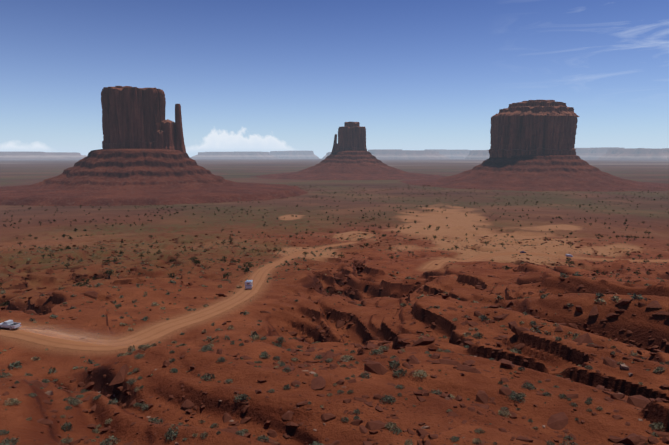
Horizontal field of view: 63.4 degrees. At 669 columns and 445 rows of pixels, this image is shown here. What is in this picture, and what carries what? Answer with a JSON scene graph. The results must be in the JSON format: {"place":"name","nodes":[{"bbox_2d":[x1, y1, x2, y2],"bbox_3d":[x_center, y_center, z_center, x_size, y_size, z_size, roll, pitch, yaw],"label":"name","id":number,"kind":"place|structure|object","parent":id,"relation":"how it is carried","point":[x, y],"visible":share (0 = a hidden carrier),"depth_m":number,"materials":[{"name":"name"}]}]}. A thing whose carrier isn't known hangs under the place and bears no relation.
{"place":"outdoors","nodes":[
{"label":"outdoors","id":0,"kind":"place"},
{"bbox_2d":[0,242,356,350],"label":"road","id":1,"kind":"structure","parent":0,"point":[154,332],"depth_m":123.79,"materials":[{"name":"brown soil"}]},
{"bbox_2d":[0,320,20,329],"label":"car","id":2,"kind":"object","parent":1,"relation":"on","point":[10,324],"visible":1,"depth_m":123.29,"materials":[{"name":"silver paint"}]},
{"bbox_2d":[21,324,138,345],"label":"dust cloud","id":3,"kind":"structure","parent":1,"relation":"on","point":[54,335],"depth_m":118.65,"materials":[{"name":"brown sand"}]},
{"bbox_2d":[245,280,252,288],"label":"vehicle","id":4,"kind":"object","parent":1,"relation":"on","point":[248,284],"visible":1,"depth_m":196.12,"materials":[{"name":"white paint"}]},
{"bbox_2d":[0,159,668,444],"bbox_3d":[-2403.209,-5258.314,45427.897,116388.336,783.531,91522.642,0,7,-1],"label":"ground","id":5,"kind":"structure","parent":0,"point":[601,427],"depth_m":144.08,"materials":[{"name":"brown soil"}]},
{"bbox_2d":[0,86,307,205],"bbox_3d":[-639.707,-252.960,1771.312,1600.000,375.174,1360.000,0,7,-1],"label":"butte","id":6,"kind":"object","parent":5,"relation":"on","point":[141,158],"visible":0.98,"depth_m":1645.16,"materials":[{"name":"brown stone"}]},
{"bbox_2d":[0,233,666,375],"bbox_3d":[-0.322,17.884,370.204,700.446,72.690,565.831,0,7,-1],"label":"shrubs","id":7,"kind":"object","parent":5,"relation":"on","point":[18,363],"visible":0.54,"depth_m":166.67,"materials":[{"name":"green plant"}]},
{"bbox_2d":[0,233,668,444],"bbox_3d":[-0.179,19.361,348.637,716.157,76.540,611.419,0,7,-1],"label":"shrubs","id":8,"kind":"object","parent":5,"relation":"on","point":[121,374],"visible":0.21,"depth_m":142.33,"materials":[{"name":"green plant"}]},
{"bbox_2d":[0,316,668,444],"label":"shrubs","id":9,"kind":"object","parent":5,"relation":"on","point":[264,354],"visible":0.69,"depth_m":67.36,"materials":[{"name":"green plant"}]},
{"bbox_2d":[0,346,668,444],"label":"shrubs","id":10,"kind":"object","parent":5,"relation":"on","point":[331,416],"visible":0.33,"depth_m":64.41,"materials":[{"name":"green plant"}]},
{"bbox_2d":[0,185,668,306],"bbox_3d":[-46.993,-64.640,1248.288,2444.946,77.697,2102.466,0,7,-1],"label":"shrubs","id":11,"kind":"object","parent":5,"relation":"on","point":[195,262],"visible":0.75,"depth_m":653.09,"materials":[{"name":"green plant"}]},
{"bbox_2d":[0,147,668,159],"bbox_3d":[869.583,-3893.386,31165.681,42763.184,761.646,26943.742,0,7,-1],"label":"distant mesas","id":12,"kind":"structure","parent":5,"relation":"on","point":[609,153],"depth_m":26160.60,"materials":[{"name":"grey stone"}]},
{"bbox_2d":[17,399,661,444],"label":"pebbles","id":13,"kind":"object","parent":5,"relation":"on","point":[511,439],"visible":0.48,"depth_m":57.17,"materials":[{"name":"brown stone"}]},
{"bbox_2d":[250,122,447,179],"bbox_3d":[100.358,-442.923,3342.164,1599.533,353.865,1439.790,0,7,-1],"label":"butte","id":14,"kind":"object","parent":5,"relation":"on","point":[350,157],"visible":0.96,"depth_m":3199.43,"materials":[{"name":"brown stone"}]},
{"bbox_2d":[255,298,668,444],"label":"rocks","id":15,"kind":"object","parent":5,"relation":"on","point":[558,421],"visible":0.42,"depth_m":73.27,"materials":[{"name":"brown stone"}]},
{"bbox_2d":[398,100,668,191],"bbox_3d":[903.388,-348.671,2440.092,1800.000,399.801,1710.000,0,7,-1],"label":"butte","id":16,"kind":"object","parent":5,"relation":"on","point":[532,143],"visible":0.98,"depth_m":2294.27,"materials":[{"name":"brown stone"}]},
{"bbox_2d":[0,0,668,158],"label":"sky","id":17,"kind":"structure","parent":0,"point":[243,75],"materials":[{"name":"blue"}]},
{"bbox_2d":[422,252,668,269],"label":"road","id":18,"kind":"structure","parent":0,"point":[432,265],"depth_m":427.99,"materials":[{"name":"brown soil"}]}
]}

